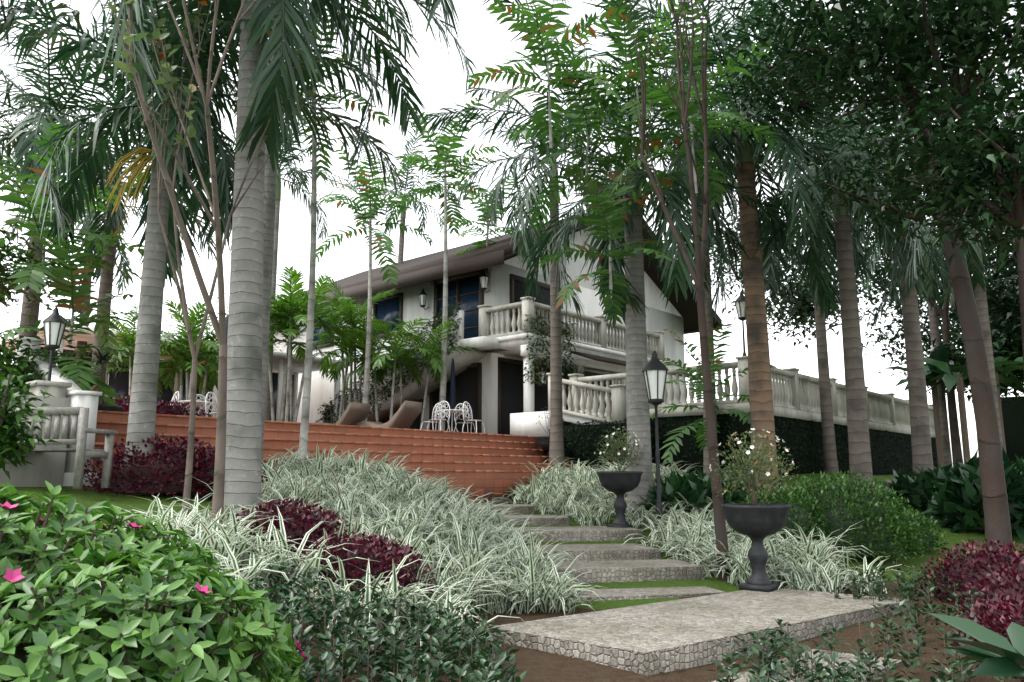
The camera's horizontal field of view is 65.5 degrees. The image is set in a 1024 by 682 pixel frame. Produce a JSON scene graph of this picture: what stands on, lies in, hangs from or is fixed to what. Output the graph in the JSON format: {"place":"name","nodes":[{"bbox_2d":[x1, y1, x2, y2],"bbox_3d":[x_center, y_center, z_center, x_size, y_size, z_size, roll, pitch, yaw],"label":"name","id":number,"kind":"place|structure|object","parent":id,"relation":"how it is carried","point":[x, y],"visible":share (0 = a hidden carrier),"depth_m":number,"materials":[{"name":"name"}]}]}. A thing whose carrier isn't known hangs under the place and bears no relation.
{"place":"outdoors","nodes":[
{"label":"outdoors","id":0,"kind":"place"},
{"bbox_2d":[40,250,721,433],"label":"house","id":1,"kind":"structure","parent":0,"point":[458,270],"depth_m":25.22,"materials":[{"name":"white paint"}]},
{"bbox_2d":[279,212,720,379],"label":"house roof","id":2,"kind":"structure","parent":1,"relation":"attached to","point":[427,261],"depth_m":28.78,"materials":[{"name":"tile"}]},
{"bbox_2d":[504,223,721,331],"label":"house soffit","id":3,"kind":"structure","parent":1,"relation":"attached to","point":[686,310],"depth_m":32.34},
{"bbox_2d":[477,296,935,437],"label":"house balustrades","id":4,"kind":"object","parent":1,"relation":"attached to","point":[796,395],"visible":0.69,"depth_m":21.87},
{"bbox_2d":[0,474,1023,681],"bbox_3d":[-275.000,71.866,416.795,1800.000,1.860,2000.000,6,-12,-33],"label":"terrain","id":5,"kind":"structure","parent":0,"point":[539,666],"depth_m":7.66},
{"bbox_2d":[0,393,70,486],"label":"planter wall","id":6,"kind":"structure","parent":5,"relation":"on","point":[49,467],"depth_m":9.76,"materials":[{"name":"stone"}]},
{"bbox_2d":[26,380,71,397],"bbox_3d":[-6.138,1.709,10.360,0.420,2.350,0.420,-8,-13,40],"label":"pillar cap","id":7,"kind":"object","parent":6,"relation":"on","point":[56,389],"depth_m":10.42,"materials":[{"name":"stone"}]},
{"bbox_2d":[9,407,116,488],"bbox_3d":[-5.816,1.289,9.534,1.920,0.930,0.610,-1,-10,8],"label":"wooden bench","id":8,"kind":"object","parent":5,"relation":"on","point":[83,452],"visible":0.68,"depth_m":9.22,"materials":[{"name":"white wood"}]},
{"bbox_2d":[0,480,308,681],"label":"foreground azalea leaves","id":9,"kind":"object","parent":5,"relation":"on","point":[87,662],"visible":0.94,"depth_m":1.89,"materials":[{"name":"green plant"}]},
{"bbox_2d":[0,501,307,659],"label":"pink flowers","id":10,"kind":"object","parent":9,"relation":"attached to","point":[12,575],"visible":0.16,"depth_m":1.94,"materials":[{"name":"pink plant"}]},
{"bbox_2d":[92,413,571,503],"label":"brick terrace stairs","id":11,"kind":"structure","parent":5,"relation":"on","point":[493,484],"depth_m":16.43,"materials":[{"name":"brick"}]},
{"bbox_2d":[13,337,101,485],"bbox_3d":[-6.507,1.132,11.231,2.820,2.640,0.600,-8,-13,40],"label":"stair balustrade","id":12,"kind":"object","parent":11,"relation":"on","point":[78,395],"visible":0.19,"depth_m":10.48,"materials":[{"name":"white paint"}]},
{"bbox_2d":[170,391,484,432],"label":"patio chairs","id":13,"kind":"object","parent":11,"relation":"on","point":[436,411],"visible":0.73,"depth_m":21.09,"materials":[{"name":"white metal"}]},
{"bbox_2d":[95,410,579,472],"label":"brick steps","id":14,"kind":"structure","parent":11,"relation":"on","point":[178,425],"depth_m":16.02,"materials":[{"name":"red brick"}]},
{"bbox_2d":[226,317,454,421],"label":"closed umbrellas","id":15,"kind":"object","parent":11,"relation":"on","point":[452,391],"visible":0.45,"depth_m":23.52,"materials":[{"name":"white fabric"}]},
{"bbox_2d":[0,225,684,435],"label":"house walls","id":16,"kind":"structure","parent":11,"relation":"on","point":[659,317],"depth_m":25.58,"materials":[{"name":"white paint"}]},
{"bbox_2d":[313,275,478,345],"bbox_3d":[-4.306,-0.511,27.664,8.850,2.200,0.070,-8,-13,40],"label":"window","id":17,"kind":"structure","parent":16,"relation":"in","point":[387,309],"depth_m":25.61,"materials":[{"name":"blue glass"}]},
{"bbox_2d":[409,280,611,434],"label":"dark house openings","id":18,"kind":"object","parent":16,"relation":"in","point":[512,400],"visible":0.2,"depth_m":24.93,"materials":[{"name":"black glass"}]},
{"bbox_2d":[418,270,863,385],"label":"house lanterns","id":19,"kind":"object","parent":16,"relation":"on","point":[741,297],"depth_m":23.85,"materials":[{"name":"black metal"}]},
{"bbox_2d":[314,400,421,428],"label":"lounge chairs","id":20,"kind":"object","parent":11,"relation":"on","point":[406,414],"visible":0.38,"depth_m":20.70,"materials":[{"name":"beige fabric"}]},
{"bbox_2d":[315,296,577,422],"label":"climbing vines","id":21,"kind":"object","parent":11,"relation":"on","point":[451,311],"visible":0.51,"depth_m":23.96,"materials":[{"name":"green plant"}]},
{"bbox_2d":[42,49,697,464],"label":"slender trunks","id":22,"kind":"object","parent":5,"relation":"on","point":[288,399],"visible":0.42,"depth_m":21.61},
{"bbox_2d":[71,266,482,400],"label":"palm plants","id":23,"kind":"object","parent":22,"relation":"attached to","point":[347,337],"visible":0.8,"depth_m":22.29,"materials":[{"name":"green plant"}]},
{"bbox_2d":[0,0,779,465],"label":"feathery foliage","id":24,"kind":"object","parent":22,"relation":"attached to","point":[58,274],"visible":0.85,"depth_m":13.19,"materials":[{"name":"green plant"}]},
{"bbox_2d":[0,0,797,529],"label":"tree","id":25,"kind":"object","parent":5,"relation":"on","point":[219,327],"depth_m":7.79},
{"bbox_2d":[0,100,950,561],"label":"shrub leaves","id":26,"kind":"object","parent":5,"relation":"on","point":[896,514],"visible":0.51,"depth_m":11.47,"materials":[{"name":"green plant"}]},
{"bbox_2d":[0,371,1005,681],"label":"twigs","id":27,"kind":"object","parent":5,"relation":"on","point":[754,491],"visible":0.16,"depth_m":4.80,"materials":[{"name":"brown"}]},
{"bbox_2d":[108,443,913,645],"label":"variegated grass","id":28,"kind":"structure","parent":5,"relation":"on","point":[495,564],"depth_m":9.42,"materials":[{"name":"plant"}]},
{"bbox_2d":[0,0,1023,522],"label":"palm","id":29,"kind":"object","parent":5,"relation":"on","point":[116,114],"depth_m":14.12,"materials":[{"name":"green plant"}]},
{"bbox_2d":[40,0,930,385],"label":"palm crownshafts","id":30,"kind":"object","parent":29,"relation":"attached to","point":[746,152],"visible":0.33,"depth_m":16.06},
{"bbox_2d":[105,147,156,226],"bbox_3d":[-5.094,-2.061,10.520,0.568,1.152,0.666,-2,-10,9],"label":"palm frond","id":31,"kind":"object","parent":30,"relation":"on","point":[139,160],"visible":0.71,"depth_m":10.48,"materials":[{"name":"yellow"}]},
{"bbox_2d":[1,483,1023,673],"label":"shrub","id":32,"kind":"object","parent":5,"relation":"on","point":[829,514],"visible":0.09,"depth_m":11.46,"materials":[{"name":"green plant"}]},
{"bbox_2d":[79,348,1010,681],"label":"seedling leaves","id":33,"kind":"object","parent":5,"relation":"on","point":[415,630],"visible":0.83,"depth_m":5.23,"materials":[{"name":"green plant"}]},
{"bbox_2d":[82,394,1023,681],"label":"red shrub","id":34,"kind":"object","parent":5,"relation":"on","point":[138,468],"visible":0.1,"depth_m":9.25,"materials":[{"name":"plant"}]},
{"bbox_2d":[473,497,912,681],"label":"stone steps","id":35,"kind":"structure","parent":5,"relation":"on","point":[703,625],"depth_m":7.38,"materials":[{"name":"grey stone"}]},
{"bbox_2d":[42,307,791,591],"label":"iron lamp urns","id":36,"kind":"object","parent":35,"relation":"on","point":[757,524],"visible":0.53,"depth_m":9.46,"materials":[{"name":"black metal"}]},
{"bbox_2d":[44,322,665,398],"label":"lamp glass panels","id":37,"kind":"object","parent":36,"relation":"on","point":[652,377],"visible":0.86,"depth_m":13.43,"materials":[{"name":"white glass"}]},
{"bbox_2d":[736,162,777,493],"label":"brown palm trunks","id":38,"kind":"object","parent":5,"relation":"on","point":[761,398],"visible":0.74,"depth_m":15.11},
{"bbox_2d":[563,396,1023,478],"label":"hedge wall","id":39,"kind":"structure","parent":5,"relation":"on","point":[1013,419],"depth_m":20.21,"materials":[{"name":"green plant"}]},
{"bbox_2d":[549,413,937,476],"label":"hedge vine leaves","id":40,"kind":"object","parent":39,"relation":"attached to","point":[611,430],"visible":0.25,"depth_m":20.02,"materials":[{"name":"green plant"}]},
{"bbox_2d":[618,0,1023,580],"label":"tree","id":41,"kind":"object","parent":5,"relation":"on","point":[875,47],"depth_m":10.03,"materials":[{"name":"green plant"}]},
{"bbox_2d":[633,345,1023,676],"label":"leaves","id":42,"kind":"object","parent":5,"relation":"on","point":[947,489],"visible":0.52,"depth_m":14.04,"materials":[{"name":"green plant"}]},
{"bbox_2d":[0,0,1023,464],"label":"sky","id":43,"kind":"structure","parent":0,"point":[485,42],"materials":[{"name":"white"}]},
{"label":"urn soil","id":44,"kind":"structure","parent":0,"visible":0},
{"bbox_2d":[594,426,793,475],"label":"white flowers","id":45,"kind":"object","parent":44,"relation":"on","point":[747,452],"visible":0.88,"depth_m":9.39,"materials":[{"name":"white plant"}]}
]}

